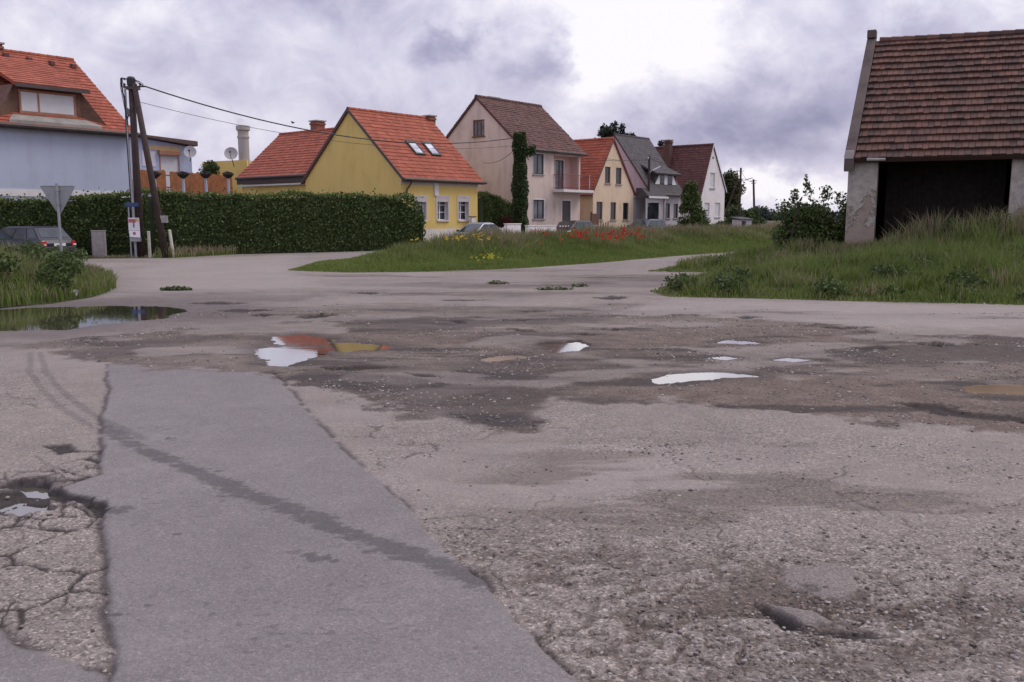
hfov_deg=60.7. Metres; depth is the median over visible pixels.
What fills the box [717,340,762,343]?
puddle
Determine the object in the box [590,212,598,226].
gate
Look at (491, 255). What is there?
yellow flowers
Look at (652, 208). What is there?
porch window
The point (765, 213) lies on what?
wood
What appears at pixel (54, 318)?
puddle
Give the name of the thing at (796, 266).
verge grass
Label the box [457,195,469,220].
window
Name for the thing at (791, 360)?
puddle
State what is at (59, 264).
weeds
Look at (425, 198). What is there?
window
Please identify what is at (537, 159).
window
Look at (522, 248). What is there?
meadow grass
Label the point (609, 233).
poppies
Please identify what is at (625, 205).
window
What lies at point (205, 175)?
planter
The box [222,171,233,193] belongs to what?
planter
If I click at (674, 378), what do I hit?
puddle
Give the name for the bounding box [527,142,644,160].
power cable
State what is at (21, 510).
puddle
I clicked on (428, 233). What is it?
picket fence
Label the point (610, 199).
gable house
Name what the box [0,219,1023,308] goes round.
ground
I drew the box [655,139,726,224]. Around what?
gable house
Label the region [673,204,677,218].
window
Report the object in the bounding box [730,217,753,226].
shed
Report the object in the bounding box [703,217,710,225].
bush
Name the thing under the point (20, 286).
weed grass
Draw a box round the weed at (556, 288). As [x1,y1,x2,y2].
[534,286,573,289]
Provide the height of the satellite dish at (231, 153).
1.362 m
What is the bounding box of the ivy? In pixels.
[511,132,535,231]
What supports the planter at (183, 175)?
on the terrace
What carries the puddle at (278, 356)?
on the road
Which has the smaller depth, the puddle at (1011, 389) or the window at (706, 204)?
the puddle at (1011, 389)
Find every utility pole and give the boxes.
[120,76,169,257]
[518,134,528,224]
[647,156,660,197]
[724,168,752,219]
[751,179,757,212]
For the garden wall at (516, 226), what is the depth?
53.13 m
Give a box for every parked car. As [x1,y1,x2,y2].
[0,226,76,252]
[449,222,504,235]
[556,220,593,231]
[627,219,666,228]
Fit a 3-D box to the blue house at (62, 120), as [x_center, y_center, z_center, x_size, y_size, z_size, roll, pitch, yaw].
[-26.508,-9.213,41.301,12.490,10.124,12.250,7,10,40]
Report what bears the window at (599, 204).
in the gable house at (610, 199)
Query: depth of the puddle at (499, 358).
10.80 m
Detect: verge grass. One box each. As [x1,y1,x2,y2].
[85,240,424,258]
[648,199,1023,304]
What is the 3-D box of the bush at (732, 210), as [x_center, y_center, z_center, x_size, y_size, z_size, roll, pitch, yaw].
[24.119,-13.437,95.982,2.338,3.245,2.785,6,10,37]
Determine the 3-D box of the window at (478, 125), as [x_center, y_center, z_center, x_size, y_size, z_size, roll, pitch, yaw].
[-2.247,-14.336,59.052,1.166,1.154,0.180,7,10,40]
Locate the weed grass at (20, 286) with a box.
[0,239,122,306]
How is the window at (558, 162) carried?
in the two storey house at (553, 179)
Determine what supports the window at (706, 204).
in the gable house at (700, 163)
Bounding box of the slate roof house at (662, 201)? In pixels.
[613,133,681,225]
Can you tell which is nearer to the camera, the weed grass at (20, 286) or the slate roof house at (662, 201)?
the weed grass at (20, 286)
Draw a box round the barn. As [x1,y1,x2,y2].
[844,29,1023,245]
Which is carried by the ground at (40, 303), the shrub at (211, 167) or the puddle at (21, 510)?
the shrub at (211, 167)
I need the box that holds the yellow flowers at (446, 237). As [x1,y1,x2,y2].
[410,231,499,240]
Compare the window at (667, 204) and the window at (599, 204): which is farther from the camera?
the window at (667, 204)
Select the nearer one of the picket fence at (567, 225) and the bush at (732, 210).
the picket fence at (567, 225)
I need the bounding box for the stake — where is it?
[790,202,800,245]
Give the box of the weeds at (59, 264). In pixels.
[0,240,87,289]
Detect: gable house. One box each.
[574,137,635,227]
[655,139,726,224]
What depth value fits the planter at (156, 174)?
50.91 m
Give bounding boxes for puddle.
[0,306,186,330]
[0,504,47,515]
[19,487,57,502]
[253,347,325,366]
[271,334,332,348]
[316,341,392,354]
[480,355,529,361]
[537,342,589,352]
[651,372,757,383]
[709,356,737,359]
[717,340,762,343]
[775,358,807,361]
[961,384,1023,394]
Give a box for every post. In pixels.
[125,179,141,257]
[147,231,151,257]
[168,230,174,257]
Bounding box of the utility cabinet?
[90,230,106,257]
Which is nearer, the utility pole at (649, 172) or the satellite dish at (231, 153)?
the satellite dish at (231, 153)
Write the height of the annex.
7.385 m
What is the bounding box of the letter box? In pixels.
[469,216,476,222]
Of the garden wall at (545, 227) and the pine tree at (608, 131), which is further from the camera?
the pine tree at (608, 131)
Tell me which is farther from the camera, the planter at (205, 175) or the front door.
the front door
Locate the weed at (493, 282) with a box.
[486,280,509,283]
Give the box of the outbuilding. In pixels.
[202,125,251,193]
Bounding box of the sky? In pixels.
[0,0,1023,211]
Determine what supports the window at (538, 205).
in the two storey house at (553, 179)
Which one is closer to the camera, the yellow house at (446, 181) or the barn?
the barn
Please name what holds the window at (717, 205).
in the gable house at (700, 163)
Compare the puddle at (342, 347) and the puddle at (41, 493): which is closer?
the puddle at (41, 493)
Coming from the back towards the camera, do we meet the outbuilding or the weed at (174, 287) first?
the outbuilding
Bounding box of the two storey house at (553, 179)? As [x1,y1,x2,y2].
[446,94,593,224]
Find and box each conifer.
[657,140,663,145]
[676,180,707,226]
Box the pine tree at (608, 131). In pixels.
[595,120,635,137]
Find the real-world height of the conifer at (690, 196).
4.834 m
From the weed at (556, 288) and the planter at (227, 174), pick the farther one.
the planter at (227, 174)
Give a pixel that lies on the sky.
(773, 84)
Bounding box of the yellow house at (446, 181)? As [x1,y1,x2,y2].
[235,107,486,238]
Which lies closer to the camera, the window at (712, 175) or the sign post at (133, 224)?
the sign post at (133, 224)
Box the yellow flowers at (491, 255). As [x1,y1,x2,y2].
[470,251,505,261]
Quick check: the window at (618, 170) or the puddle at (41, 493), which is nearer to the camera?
the puddle at (41, 493)
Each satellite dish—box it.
[184,146,195,161]
[224,147,237,166]
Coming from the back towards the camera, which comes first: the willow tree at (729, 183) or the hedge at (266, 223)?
the willow tree at (729, 183)
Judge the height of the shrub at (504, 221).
1.998 m
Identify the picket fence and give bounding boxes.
[423,226,505,241]
[558,221,609,230]
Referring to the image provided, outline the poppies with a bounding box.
[532,227,653,243]
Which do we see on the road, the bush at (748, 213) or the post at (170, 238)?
the post at (170, 238)
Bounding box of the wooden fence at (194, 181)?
[132,169,232,194]
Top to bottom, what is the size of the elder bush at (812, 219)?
3.354 m
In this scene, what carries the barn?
on the ground at (40, 303)
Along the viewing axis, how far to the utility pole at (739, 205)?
93.66 m
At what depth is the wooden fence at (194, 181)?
54.50 m
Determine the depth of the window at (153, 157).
57.69 m
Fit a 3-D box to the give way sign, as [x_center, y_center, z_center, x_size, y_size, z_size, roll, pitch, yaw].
[-12.304,-2.876,23.838,0.914,2.846,0.102,-1,8,-4]
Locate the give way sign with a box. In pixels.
[40,182,74,255]
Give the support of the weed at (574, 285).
on the road
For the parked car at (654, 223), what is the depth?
65.14 m
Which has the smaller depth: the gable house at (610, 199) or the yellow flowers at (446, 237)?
the yellow flowers at (446, 237)
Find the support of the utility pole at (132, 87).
on the ground at (40, 303)
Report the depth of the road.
5.68 m
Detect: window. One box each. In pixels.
[142,151,155,166]
[414,195,427,220]
[436,195,449,220]
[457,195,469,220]
[472,119,484,137]
[532,152,544,175]
[532,199,545,219]
[554,159,563,188]
[596,202,603,220]
[604,167,611,183]
[610,202,616,220]
[615,168,622,184]
[622,203,629,220]
[647,203,658,218]
[665,203,670,218]
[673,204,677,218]
[705,203,710,217]
[709,173,715,188]
[714,203,720,217]
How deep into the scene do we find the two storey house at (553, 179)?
59.45 m
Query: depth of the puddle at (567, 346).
11.83 m
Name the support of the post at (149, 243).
on the ground at (40, 303)
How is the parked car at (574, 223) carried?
on the ground at (40, 303)
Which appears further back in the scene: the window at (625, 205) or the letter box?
the window at (625, 205)
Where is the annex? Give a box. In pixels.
[130,135,197,191]
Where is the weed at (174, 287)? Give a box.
[160,285,192,290]
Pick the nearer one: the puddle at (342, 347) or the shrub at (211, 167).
the puddle at (342, 347)
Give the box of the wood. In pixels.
[757,205,845,220]
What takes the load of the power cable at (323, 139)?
attached to the utility pole at (132, 87)
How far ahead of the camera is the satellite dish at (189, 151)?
58.17 m
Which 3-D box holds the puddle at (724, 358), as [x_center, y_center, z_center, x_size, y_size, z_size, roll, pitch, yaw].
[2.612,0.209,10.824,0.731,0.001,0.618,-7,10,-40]
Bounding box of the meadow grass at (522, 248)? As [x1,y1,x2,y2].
[288,221,834,272]
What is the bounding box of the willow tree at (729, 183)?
[722,168,745,213]
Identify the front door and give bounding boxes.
[562,201,569,220]
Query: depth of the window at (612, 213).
65.92 m
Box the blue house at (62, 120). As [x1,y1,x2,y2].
[0,42,139,200]
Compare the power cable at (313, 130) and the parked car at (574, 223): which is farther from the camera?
the parked car at (574, 223)
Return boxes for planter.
[154,171,160,186]
[176,171,188,192]
[199,171,211,191]
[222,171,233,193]
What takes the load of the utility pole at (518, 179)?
on the ground at (40, 303)
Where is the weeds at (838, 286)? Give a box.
[661,210,1023,299]
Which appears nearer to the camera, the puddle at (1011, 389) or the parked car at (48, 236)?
the puddle at (1011, 389)
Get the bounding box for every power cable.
[141,102,514,148]
[145,86,517,143]
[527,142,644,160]
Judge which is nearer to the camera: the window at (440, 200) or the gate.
the window at (440, 200)
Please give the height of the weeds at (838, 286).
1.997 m
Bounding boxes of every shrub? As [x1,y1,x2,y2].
[198,160,219,174]
[498,215,519,227]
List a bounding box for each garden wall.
[504,223,521,231]
[524,225,556,232]
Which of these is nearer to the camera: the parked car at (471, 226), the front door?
the parked car at (471, 226)
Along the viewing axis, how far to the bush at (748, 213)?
102.16 m
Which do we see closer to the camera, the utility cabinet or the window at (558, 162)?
the utility cabinet
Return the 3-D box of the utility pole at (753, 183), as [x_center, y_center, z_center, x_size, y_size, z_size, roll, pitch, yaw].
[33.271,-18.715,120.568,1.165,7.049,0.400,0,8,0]
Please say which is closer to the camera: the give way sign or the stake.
the give way sign
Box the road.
[0,251,1023,681]
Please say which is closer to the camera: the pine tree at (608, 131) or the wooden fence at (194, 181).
the wooden fence at (194, 181)
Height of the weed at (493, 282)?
0.155 m
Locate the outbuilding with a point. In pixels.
(242, 163)
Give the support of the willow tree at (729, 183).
on the ground at (40, 303)
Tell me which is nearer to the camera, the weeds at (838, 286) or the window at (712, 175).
the weeds at (838, 286)
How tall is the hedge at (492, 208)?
3.473 m
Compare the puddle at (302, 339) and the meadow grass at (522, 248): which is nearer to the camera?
the puddle at (302, 339)
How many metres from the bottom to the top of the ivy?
7.159 m
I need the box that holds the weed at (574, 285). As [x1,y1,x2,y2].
[571,283,588,286]
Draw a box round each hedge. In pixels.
[0,183,425,255]
[477,191,512,226]
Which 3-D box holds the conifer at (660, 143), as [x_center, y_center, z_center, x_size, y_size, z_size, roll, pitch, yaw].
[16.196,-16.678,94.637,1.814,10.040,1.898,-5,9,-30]
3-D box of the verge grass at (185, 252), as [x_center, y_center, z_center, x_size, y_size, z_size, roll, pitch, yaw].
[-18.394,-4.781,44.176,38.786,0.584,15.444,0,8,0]
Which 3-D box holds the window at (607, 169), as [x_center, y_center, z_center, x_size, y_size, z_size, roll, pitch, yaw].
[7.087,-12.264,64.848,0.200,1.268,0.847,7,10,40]
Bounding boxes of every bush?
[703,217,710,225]
[724,204,743,224]
[724,205,766,225]
[767,174,846,249]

